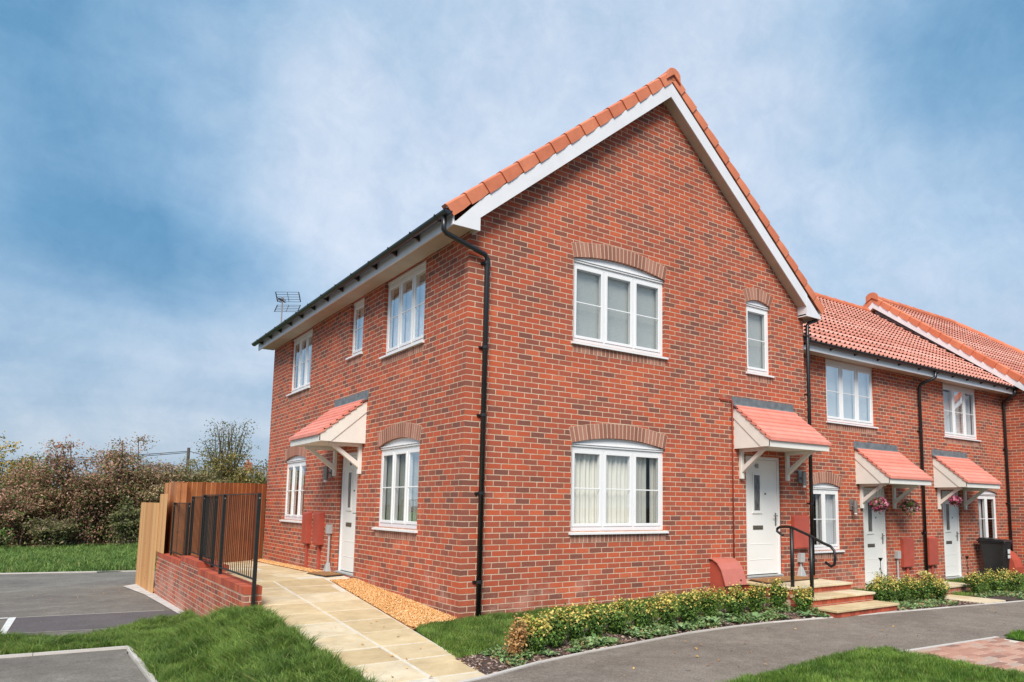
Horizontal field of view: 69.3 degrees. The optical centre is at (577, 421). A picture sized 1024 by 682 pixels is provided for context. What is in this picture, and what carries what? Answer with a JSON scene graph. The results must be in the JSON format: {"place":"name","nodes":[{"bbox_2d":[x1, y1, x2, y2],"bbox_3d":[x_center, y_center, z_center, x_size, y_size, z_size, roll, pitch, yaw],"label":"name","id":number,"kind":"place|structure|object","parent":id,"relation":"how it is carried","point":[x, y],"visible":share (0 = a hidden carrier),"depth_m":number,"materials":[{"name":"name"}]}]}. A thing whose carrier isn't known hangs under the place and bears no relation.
{"place":"outdoors","nodes":[
{"label":"outdoors","id":0,"kind":"place"},
{"bbox_2d":[0,571,170,659],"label":"parking court","id":1,"kind":"object","parent":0,"point":[108,592],"visible":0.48,"depth_m":15.10,"materials":[{"name":"grey asphalt"}]},
{"bbox_2d":[0,617,15,632],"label":"bay marking","id":2,"kind":"object","parent":1,"relation":"on","point":[9,622],"visible":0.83,"depth_m":11.21,"materials":[{"name":"paint"}]},
{"bbox_2d":[0,570,135,573],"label":"field kerb","id":3,"kind":"structure","parent":1,"relation":"on","point":[65,572],"depth_m":21.38,"materials":[{"name":"concrete"}]},
{"bbox_2d":[0,649,147,681],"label":"parking bay","id":4,"kind":"object","parent":1,"relation":"on","point":[118,665],"visible":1,"depth_m":7.90,"materials":[{"name":"grey asphalt"}]},
{"bbox_2d":[0,646,156,681],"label":"bay kerb","id":5,"kind":"structure","parent":1,"relation":"on","point":[134,657],"depth_m":8.65,"materials":[{"name":"concrete"}]},
{"bbox_2d":[10,610,177,632],"bbox_3d":[-7.428,3.119,11.577,2.360,0.046,2.425,5,-8,-36],"label":"parking patch","id":6,"kind":"object","parent":1,"relation":"on","point":[58,623],"visible":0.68,"depth_m":11.46,"materials":[{"name":"grey asphalt"}]},
{"bbox_2d":[124,584,182,613],"bbox_3d":[-8.646,3.537,14.876,0.360,0.138,7.250,5,-8,-36],"label":"concrete apron","id":7,"kind":"object","parent":1,"relation":"on","point":[138,588],"visible":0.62,"depth_m":14.99,"materials":[{"name":"grey concrete"}]},
{"bbox_2d":[135,481,186,592],"bbox_3d":[-9.320,2.645,16.395,0.306,2.563,4.470,5,-8,-36],"label":"timber fence","id":8,"kind":"object","parent":1,"relation":"on","point":[150,536],"visible":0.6,"depth_m":15.90,"materials":[{"name":"beige wood"}]},
{"bbox_2d":[0,603,395,681],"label":"grass","id":9,"kind":"structure","parent":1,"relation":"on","point":[248,643],"depth_m":7.86,"materials":[{"name":"green plant"}]},
{"bbox_2d":[154,552,261,616],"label":"retaining wall","id":10,"kind":"structure","parent":1,"relation":"on","point":[194,583],"depth_m":11.93,"materials":[{"name":"brick"}]},
{"bbox_2d":[170,502,190,555],"bbox_3d":[-7.590,2.090,14.064,0.044,1.099,1.732,5,-8,-36],"label":"railing","id":11,"kind":"object","parent":10,"relation":"on","point":[179,528],"visible":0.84,"depth_m":13.96,"materials":[{"name":"black metal"}]},
{"bbox_2d":[188,496,217,566],"bbox_3d":[-6.406,1.831,12.571,0.044,1.124,2.132,5,-8,-36],"label":"railing","id":12,"kind":"object","parent":10,"relation":"on","point":[191,531],"visible":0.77,"depth_m":12.76,"materials":[{"name":"black metal"}]},
{"bbox_2d":[199,493,261,606],"bbox_3d":[-5.200,1.821,10.879,0.044,1.509,3.752,5,-8,-36],"label":"railing","id":13,"kind":"object","parent":10,"relation":"attached to","point":[221,547],"visible":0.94,"depth_m":10.63,"materials":[{"name":"black metal"}]},
{"bbox_2d":[0,538,263,572],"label":"field","id":14,"kind":"structure","parent":0,"point":[115,542],"depth_m":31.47,"materials":[{"name":"green plant"}]},
{"bbox_2d":[0,525,17,548],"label":"nettle clump","id":15,"kind":"object","parent":14,"relation":"on","point":[4,537],"visible":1,"depth_m":27.84,"materials":[{"name":"green plant"}]},
{"bbox_2d":[0,431,53,491],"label":"yellow tree","id":16,"kind":"object","parent":14,"relation":"on","point":[14,463],"visible":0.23,"depth_m":38.83,"materials":[{"name":"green plant"}]},
{"bbox_2d":[0,465,59,547],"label":"hawthorn bush","id":17,"kind":"object","parent":14,"relation":"on","point":[13,518],"visible":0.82,"depth_m":29.61,"materials":[{"name":"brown plant"}]},
{"bbox_2d":[0,457,98,546],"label":"hawthorn bush","id":18,"kind":"object","parent":14,"relation":"on","point":[39,490],"visible":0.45,"depth_m":30.32,"materials":[{"name":"brown plant"}]},
{"bbox_2d":[19,513,80,547],"bbox_3d":[-21.332,4.420,29.792,2.026,1.514,1.783,5,-8,-36],"label":"hawthorn bush","id":19,"kind":"object","parent":14,"relation":"on","point":[47,530],"visible":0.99,"depth_m":29.60,"materials":[{"name":"green plant"}]},
{"bbox_2d":[21,434,146,545],"bbox_3d":[-20.928,2.967,31.381,4.661,4.761,3.321,5,-8,-36],"label":"hawthorn bush","id":20,"kind":"object","parent":14,"relation":"on","point":[85,528],"visible":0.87,"depth_m":30.86,"materials":[{"name":"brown plant"}]},
{"bbox_2d":[105,495,140,544],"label":"hawthorn bush","id":21,"kind":"object","parent":14,"relation":"on","point":[126,523],"visible":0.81,"depth_m":31.12,"materials":[{"name":"green plant"}]},
{"bbox_2d":[76,432,181,544],"bbox_3d":[-19.822,2.947,32.481,4.440,5.067,3.184,5,-8,-36],"label":"hawthorn bush","id":22,"kind":"object","parent":14,"relation":"on","point":[134,470],"visible":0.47,"depth_m":31.92,"materials":[{"name":"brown plant"}]},
{"bbox_2d":[11,448,258,472],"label":"telegraph pole","id":23,"kind":"object","parent":14,"relation":"on","point":[188,451],"visible":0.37,"depth_m":52.49,"materials":[{"name":"brown wood"}]},
{"bbox_2d":[110,460,193,534],"bbox_3d":[-18.413,3.592,32.820,3.260,3.903,3.276,-1,-7,11],"label":"hawthorn bush","id":24,"kind":"object","parent":14,"relation":"on","point":[159,488],"visible":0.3,"depth_m":32.30,"materials":[{"name":"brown plant"}]},
{"bbox_2d":[148,454,223,496],"bbox_3d":[-17.924,3.584,33.848,3.379,4.155,3.038,2,-7,-9],"label":"hawthorn bush","id":25,"kind":"object","parent":14,"relation":"on","point":[191,472],"visible":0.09,"depth_m":33.57,"materials":[{"name":"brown plant"}]},
{"bbox_2d":[188,471,233,482],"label":"hawthorn bush","id":26,"kind":"object","parent":14,"relation":"on","point":[203,478],"visible":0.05,"depth_m":33.50,"materials":[{"name":"green plant"}]},
{"bbox_2d":[176,446,266,483],"bbox_3d":[-17.303,3.577,36.232,5.149,4.657,3.555,5,-8,-36],"label":"bush","id":27,"kind":"object","parent":14,"relation":"on","point":[235,477],"visible":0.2,"depth_m":35.93,"materials":[{"name":"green plant"}]},
{"bbox_2d":[193,418,260,482],"bbox_3d":[-17.466,1.853,36.693,3.209,4.270,2.802,1,-6,-3],"label":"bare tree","id":28,"kind":"object","parent":14,"relation":"on","point":[230,444],"visible":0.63,"depth_m":36.62,"materials":[{"name":"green plant"}]},
{"bbox_2d":[238,457,267,539],"bbox_3d":[-15.702,3.842,37.138,3.356,4.370,2.551,5,-8,-36],"label":"twiggy tree","id":29,"kind":"object","parent":14,"relation":"on","point":[258,476],"visible":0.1,"depth_m":36.89,"materials":[{"name":"green plant"}]},
{"bbox_2d":[224,560,483,681],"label":"path","id":30,"kind":"structure","parent":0,"point":[275,596],"depth_m":8.32,"materials":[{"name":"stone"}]},
{"bbox_2d":[172,482,266,562],"bbox_3d":[-7.625,2.221,15.815,0.142,1.852,2.430,-2,-7,19],"label":"timber fence","id":31,"kind":"object","parent":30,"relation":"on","point":[201,488],"visible":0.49,"depth_m":15.98,"materials":[{"name":"brown wood"}]},
{"bbox_2d":[307,571,341,576],"bbox_3d":[-4.315,2.594,12.582,0.390,0.038,0.930,5,-8,-36],"label":"doormat","id":32,"kind":"object","parent":30,"relation":"on","point":[325,573],"visible":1,"depth_m":12.50,"materials":[{"name":"rubber"}]},
{"bbox_2d":[330,578,456,629],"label":"gravel","id":33,"kind":"structure","parent":30,"relation":"on","point":[382,600],"depth_m":9.84,"materials":[{"name":"orange gravel"}]},
{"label":"gravel bed","id":34,"kind":"structure","parent":30,"relation":"on","visible":0},
{"bbox_2d":[252,559,322,571],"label":"gravel","id":35,"kind":"structure","parent":34,"relation":"on","point":[292,566],"depth_m":14.51,"materials":[{"name":"gravel"}]},
{"bbox_2d":[0,0,1023,487],"label":"sky","id":36,"kind":"structure","parent":0,"point":[169,168],"materials":[{"name":"blue"}]},
{"bbox_2d":[415,591,769,657],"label":"grass","id":37,"kind":"structure","parent":0,"point":[469,636],"depth_m":8.41,"materials":[{"name":"green plant"}]},
{"bbox_2d":[709,557,746,593],"bbox_3d":[2.399,2.515,11.760,0.500,0.660,0.374,5,-8,-36],"label":"ground meter box","id":38,"kind":"object","parent":37,"relation":"on","point":[724,572],"visible":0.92,"depth_m":11.69,"materials":[{"name":"plastic"}]},
{"bbox_2d":[455,602,821,674],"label":"bark mulch","id":39,"kind":"object","parent":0,"point":[625,641],"visible":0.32,"depth_m":7.97,"materials":[{"name":"brown wood"}]},
{"bbox_2d":[501,613,533,656],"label":"shrub","id":40,"kind":"object","parent":39,"relation":"on","point":[516,641],"visible":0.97,"depth_m":7.33,"materials":[{"name":"brown plant"}]},
{"bbox_2d":[521,612,555,654],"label":"shrub","id":41,"kind":"object","parent":39,"relation":"on","point":[538,640],"visible":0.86,"depth_m":7.50,"materials":[{"name":"green plant"}]},
{"bbox_2d":[536,605,576,648],"bbox_3d":[-0.273,2.209,7.906,0.440,0.501,0.447,5,-8,-36],"label":"shrub","id":42,"kind":"object","parent":39,"relation":"on","point":[558,624],"visible":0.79,"depth_m":7.82,"materials":[{"name":"green plant"}]},
{"bbox_2d":[562,603,593,641],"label":"shrub","id":43,"kind":"object","parent":39,"relation":"on","point":[576,629],"visible":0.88,"depth_m":8.12,"materials":[{"name":"green plant"}]},
{"bbox_2d":[582,597,612,636],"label":"shrub","id":44,"kind":"object","parent":39,"relation":"on","point":[595,621],"visible":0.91,"depth_m":8.37,"materials":[{"name":"green plant"}]},
{"bbox_2d":[601,596,635,634],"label":"shrub","id":45,"kind":"object","parent":39,"relation":"on","point":[616,620],"visible":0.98,"depth_m":8.65,"materials":[{"name":"green plant"}]},
{"bbox_2d":[629,597,659,629],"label":"shrub","id":46,"kind":"object","parent":39,"relation":"on","point":[642,614],"visible":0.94,"depth_m":8.89,"materials":[{"name":"green plant"}]},
{"bbox_2d":[485,604,825,666],"bbox_3d":[1.220,2.538,9.144,5.712,0.157,0.926,6,-9,-41],"label":"ground cover","id":47,"kind":"object","parent":39,"relation":"on","point":[591,640],"visible":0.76,"depth_m":8.77,"materials":[{"name":"green plant"}]},
{"bbox_2d":[651,589,680,626],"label":"shrub","id":48,"kind":"object","parent":39,"relation":"on","point":[667,610],"visible":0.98,"depth_m":9.18,"materials":[{"name":"green plant"}]},
{"bbox_2d":[673,589,704,623],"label":"shrub","id":49,"kind":"object","parent":39,"relation":"on","point":[691,602],"visible":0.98,"depth_m":9.49,"materials":[{"name":"green plant"}]},
{"bbox_2d":[696,584,728,617],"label":"shrub","id":50,"kind":"object","parent":39,"relation":"on","point":[708,603],"visible":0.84,"depth_m":9.85,"materials":[{"name":"green plant"}]},
{"bbox_2d":[716,582,750,616],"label":"shrub","id":51,"kind":"object","parent":39,"relation":"on","point":[737,600],"visible":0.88,"depth_m":10.19,"materials":[{"name":"green plant"}]},
{"bbox_2d":[743,582,769,612],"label":"shrub","id":52,"kind":"object","parent":39,"relation":"on","point":[757,597],"visible":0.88,"depth_m":10.53,"materials":[{"name":"green plant"}]},
{"bbox_2d":[766,577,790,610],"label":"shrub","id":53,"kind":"object","parent":39,"relation":"on","point":[778,593],"visible":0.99,"depth_m":10.75,"materials":[{"name":"green plant"}]},
{"bbox_2d":[789,583,816,611],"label":"shrub","id":54,"kind":"object","parent":39,"relation":"on","point":[802,599],"visible":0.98,"depth_m":10.77,"materials":[{"name":"green plant"}]},
{"bbox_2d":[471,601,1023,681],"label":"pavement","id":55,"kind":"structure","parent":0,"point":[787,643],"depth_m":8.37,"materials":[{"name":"grey asphalt"}]},
{"bbox_2d":[457,600,1023,681],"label":"kerb","id":56,"kind":"structure","parent":55,"relation":"on","point":[546,660],"depth_m":8.57,"materials":[{"name":"concrete"}]},
{"bbox_2d":[743,579,898,617],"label":"front steps","id":57,"kind":"structure","parent":55,"relation":"on","point":[838,599],"depth_m":11.39,"materials":[{"name":"stone"}]},
{"bbox_2d":[748,576,818,583],"bbox_3d":[3.431,2.638,12.338,1.480,0.023,0.570,5,-8,-36],"label":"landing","id":58,"kind":"object","parent":57,"relation":"on","point":[783,578],"visible":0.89,"depth_m":12.24,"materials":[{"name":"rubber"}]},
{"bbox_2d":[776,525,836,595],"bbox_3d":[3.464,2.182,11.182,0.060,1.194,1.077,5,-8,-36],"label":"handrail","id":59,"kind":"object","parent":57,"relation":"attached to","point":[811,538],"visible":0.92,"depth_m":11.12,"materials":[{"name":"black metal"}]},
{"bbox_2d":[901,636,996,650],"bbox_3d":[4.311,2.641,8.539,2.147,0.152,0.050,5,-8,-33],"label":"paving edging","id":60,"kind":"object","parent":55,"relation":"on","point":[934,646],"visible":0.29,"depth_m":8.56,"materials":[{"name":"concrete"}]},
{"bbox_2d":[903,637,1023,672],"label":"block paving","id":61,"kind":"structure","parent":55,"relation":"on","point":[993,648],"depth_m":8.04,"materials":[{"name":"brick"}]},
{"bbox_2d":[897,599,983,610],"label":"bark mulch","id":62,"kind":"object","parent":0,"point":[965,603],"visible":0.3,"depth_m":12.41,"materials":[{"name":"brown wood"}]},
{"bbox_2d":[863,572,890,600],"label":"shrub","id":63,"kind":"object","parent":62,"relation":"on","point":[880,587],"visible":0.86,"depth_m":12.13,"materials":[{"name":"green plant"}]},
{"bbox_2d":[869,574,907,601],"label":"shrub","id":64,"kind":"object","parent":62,"relation":"on","point":[892,593],"visible":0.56,"depth_m":12.49,"materials":[{"name":"green plant"}]},
{"bbox_2d":[894,574,924,602],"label":"shrub","id":65,"kind":"object","parent":62,"relation":"on","point":[903,582],"visible":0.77,"depth_m":12.69,"materials":[{"name":"green plant"}]},
{"bbox_2d":[884,598,958,609],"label":"ground cover","id":66,"kind":"object","parent":62,"relation":"on","point":[906,604],"visible":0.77,"depth_m":12.21,"materials":[{"name":"green plant"}]},
{"bbox_2d":[909,569,939,599],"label":"shrub","id":67,"kind":"object","parent":62,"relation":"on","point":[929,585],"visible":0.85,"depth_m":12.88,"materials":[{"name":"green plant"}]},
{"bbox_2d":[932,576,951,599],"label":"shrub","id":68,"kind":"object","parent":62,"relation":"on","point":[942,589],"visible":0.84,"depth_m":13.07,"materials":[{"name":"green plant"}]},
{"bbox_2d":[892,573,1023,595],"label":"grass","id":69,"kind":"structure","parent":0,"point":[966,593],"depth_m":14.93,"materials":[{"name":"green plant"}]},
{"bbox_2d":[930,581,970,595],"bbox_3d":[7.277,3.330,14.577,0.890,0.265,0.650,5,-8,-36],"label":"brick step","id":70,"kind":"object","parent":69,"relation":"on","point":[957,586],"visible":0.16,"depth_m":14.35,"materials":[{"name":"stone"}]},
{"bbox_2d":[975,537,1012,576],"bbox_3d":[10.006,3.270,17.654,0.475,0.980,0.682,5,-8,-36],"label":"wheelie bin","id":71,"kind":"object","parent":69,"relation":"on","point":[995,553],"visible":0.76,"depth_m":17.51,"materials":[{"name":"black plastic"}]},
{"bbox_2d":[1009,550,1022,573],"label":"ground meter box","id":72,"kind":"object","parent":69,"relation":"on","point":[1015,563],"visible":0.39,"depth_m":18.52,"materials":[{"name":"plastic"}]},
{"bbox_2d":[944,594,1005,602],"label":"flagstones","id":73,"kind":"object","parent":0,"point":[969,598],"visible":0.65,"depth_m":13.24,"materials":[{"name":"stone"}]},
{"bbox_2d":[970,592,1023,600],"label":"planting bed","id":74,"kind":"object","parent":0,"point":[1010,598],"visible":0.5,"depth_m":13.68,"materials":[{"name":"soil"}]},
{"bbox_2d":[961,571,991,593],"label":"shrub","id":75,"kind":"object","parent":74,"relation":"on","point":[975,582],"visible":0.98,"depth_m":14.13,"materials":[{"name":"green plant"}]},
{"bbox_2d":[983,568,1011,593],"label":"shrub","id":76,"kind":"object","parent":74,"relation":"on","point":[999,580],"visible":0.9,"depth_m":14.36,"materials":[{"name":"green plant"}]},
{"bbox_2d":[972,590,1023,599],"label":"ground cover","id":77,"kind":"object","parent":74,"relation":"on","point":[990,593],"visible":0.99,"depth_m":13.91,"materials":[{"name":"green plant"}]},
{"bbox_2d":[1003,568,1023,590],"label":"shrub","id":78,"kind":"object","parent":74,"relation":"on","point":[1014,581],"visible":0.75,"depth_m":14.64,"materials":[{"name":"green plant"}]},
{"bbox_2d":[1004,629,1023,640],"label":"grass","id":79,"kind":"structure","parent":0,"point":[1018,635],"depth_m":9.15,"materials":[{"name":"green plant"}]},
{"label":"ground","id":80,"kind":"structure","parent":0,"visible":0},
{"bbox_2d":[252,68,830,641],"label":"corner house","id":81,"kind":"structure","parent":80,"relation":"on","point":[566,368],"depth_m":11.30,"materials":[{"name":"brick"}]},
{"bbox_2d":[274,292,300,321],"bbox_3d":[-6.741,-2.632,16.888,0.558,0.819,0.628,1,-6,0],"label":"tv aerial","id":82,"kind":"object","parent":81,"relation":"attached to","point":[281,301],"visible":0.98,"depth_m":17.12,"materials":[{"name":"metal"}]},
{"bbox_2d":[279,455,305,522],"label":"window","id":83,"kind":"structure","parent":81,"relation":"in","point":[294,503],"depth_m":15.32,"materials":[{"name":"white plastic"}]},
{"bbox_2d":[286,329,312,396],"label":"window","id":84,"kind":"structure","parent":81,"relation":"in","point":[302,344],"depth_m":15.62,"materials":[{"name":"white plastic"}]},
{"bbox_2d":[335,452,357,576],"bbox_3d":[-3.902,1.572,12.665,0.142,2.105,0.984,5,-8,-36],"label":"door","id":85,"kind":"structure","parent":81,"relation":"in","point":[349,474],"depth_m":12.77,"materials":[{"name":"white plastic"}]},
{"bbox_2d":[346,297,364,359],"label":"window","id":86,"kind":"structure","parent":81,"relation":"in","point":[359,305],"depth_m":12.99,"materials":[{"name":"white plastic"}]},
{"bbox_2d":[372,438,419,532],"bbox_3d":[-2.637,0.930,11.010,0.229,1.384,1.609,5,-8,-36],"label":"window","id":87,"kind":"structure","parent":81,"relation":"in","point":[400,457],"depth_m":11.13,"materials":[{"name":"white plastic"}]},
{"bbox_2d":[379,260,425,359],"bbox_3d":[-2.631,-1.696,11.291,0.170,1.267,1.609,5,-8,-36],"label":"window","id":88,"kind":"structure","parent":81,"relation":"in","point":[406,293],"depth_m":11.31,"materials":[{"name":"white plastic"}]},
{"bbox_2d":[568,439,668,534],"bbox_3d":[0.591,0.950,10.883,1.864,1.389,0.230,5,-8,-36],"label":"window","id":89,"kind":"structure","parent":81,"relation":"in","point":[608,476],"depth_m":10.92,"materials":[{"name":"white plastic"}]},
{"bbox_2d":[571,258,668,359],"bbox_3d":[0.629,-1.731,11.177,1.864,1.384,0.204,5,-8,-36],"label":"window","id":90,"kind":"structure","parent":81,"relation":"in","point":[616,305],"depth_m":11.24,"materials":[{"name":"white plastic"}]},
{"bbox_2d":[746,301,774,377],"bbox_3d":[3.164,-1.475,13.037,0.711,1.354,0.204,5,-8,-36],"label":"window","id":91,"kind":"structure","parent":81,"relation":"in","point":[756,312],"depth_m":13.15,"materials":[{"name":"white plastic"}]},
{"bbox_2d":[746,456,783,578],"bbox_3d":[3.190,1.643,12.756,0.999,2.085,0.142,5,-8,-36],"label":"door","id":92,"kind":"structure","parent":81,"relation":"in","point":[762,477],"depth_m":12.79,"materials":[{"name":"white plastic"}]},
{"bbox_2d":[714,644,1023,681],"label":"grass","id":93,"kind":"structure","parent":80,"relation":"on","point":[887,663],"depth_m":6.83,"materials":[{"name":"green plant"}]},
{"bbox_2d":[803,309,936,610],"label":"terraced house","id":94,"kind":"structure","parent":80,"relation":"on","point":[866,414],"depth_m":15.46,"materials":[{"name":"brick"}]},
{"bbox_2d":[813,483,844,552],"bbox_3d":[4.864,1.890,14.588,1.075,1.365,0.228,5,-8,-36],"label":"window","id":95,"kind":"structure","parent":94,"relation":"in","point":[827,515],"depth_m":14.71,"materials":[{"name":"white plastic"}]},
{"bbox_2d":[825,358,878,428],"bbox_3d":[5.693,-0.575,15.450,1.810,1.327,0.204,5,-8,-36],"label":"window","id":96,"kind":"structure","parent":94,"relation":"in","point":[848,386],"depth_m":15.45,"materials":[{"name":"white plastic"}]},
{"bbox_2d":[863,488,887,585],"bbox_3d":[6.257,2.434,15.581,0.964,2.070,0.142,5,-8,-36],"label":"door","id":97,"kind":"structure","parent":94,"relation":"in","point":[874,523],"depth_m":15.61,"materials":[{"name":"white plastic"}]},
{"bbox_2d":[869,485,889,513],"bbox_3d":[5.985,1.526,14.616,0.374,0.611,0.397,5,-8,-36],"label":"hanging basket","id":98,"kind":"object","parent":94,"relation":"hanging from","point":[880,504],"visible":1,"depth_m":14.52,"materials":[{"name":"pink metal"}]},
{"bbox_2d":[900,495,919,516],"bbox_3d":[7.082,1.719,15.695,0.428,0.607,0.384,5,-8,-36],"label":"hanging basket","id":99,"kind":"object","parent":94,"relation":"hanging from","point":[910,506],"visible":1,"depth_m":15.61,"materials":[{"name":"pink metal"}]},
{"bbox_2d":[803,292,1018,601],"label":"terraced house","id":100,"kind":"structure","parent":80,"relation":"on","point":[965,450],"depth_m":18.03,"materials":[{"name":"brick"}]},
{"bbox_2d":[942,491,962,579],"bbox_3d":[8.845,2.679,17.481,0.924,2.070,0.142,5,-8,-36],"label":"door","id":101,"kind":"structure","parent":100,"relation":"in","point":[952,548],"depth_m":17.52,"materials":[{"name":"white plastic"}]},
{"bbox_2d":[948,493,961,506],"bbox_3d":[8.616,1.720,16.811,0.294,0.442,0.308,5,-8,-36],"label":"hanging basket","id":102,"kind":"object","parent":100,"relation":"hanging from","point":[955,500],"visible":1,"depth_m":16.74,"materials":[{"name":"pink metal"}]},
{"bbox_2d":[943,383,981,441],"bbox_3d":[9.407,-0.222,18.193,1.750,1.327,0.230,5,-8,-36],"label":"window","id":103,"kind":"structure","parent":100,"relation":"in","point":[958,416],"depth_m":18.19,"materials":[{"name":"white plastic"}]},
{"bbox_2d":[978,491,996,537],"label":"window","id":104,"kind":"structure","parent":100,"relation":"in","point":[986,495],"depth_m":18.60,"materials":[{"name":"white plastic"}]},
{"bbox_2d":[836,292,1023,573],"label":"end house","id":105,"kind":"structure","parent":80,"relation":"on","point":[998,358],"depth_m":20.71,"materials":[{"name":"brick"}]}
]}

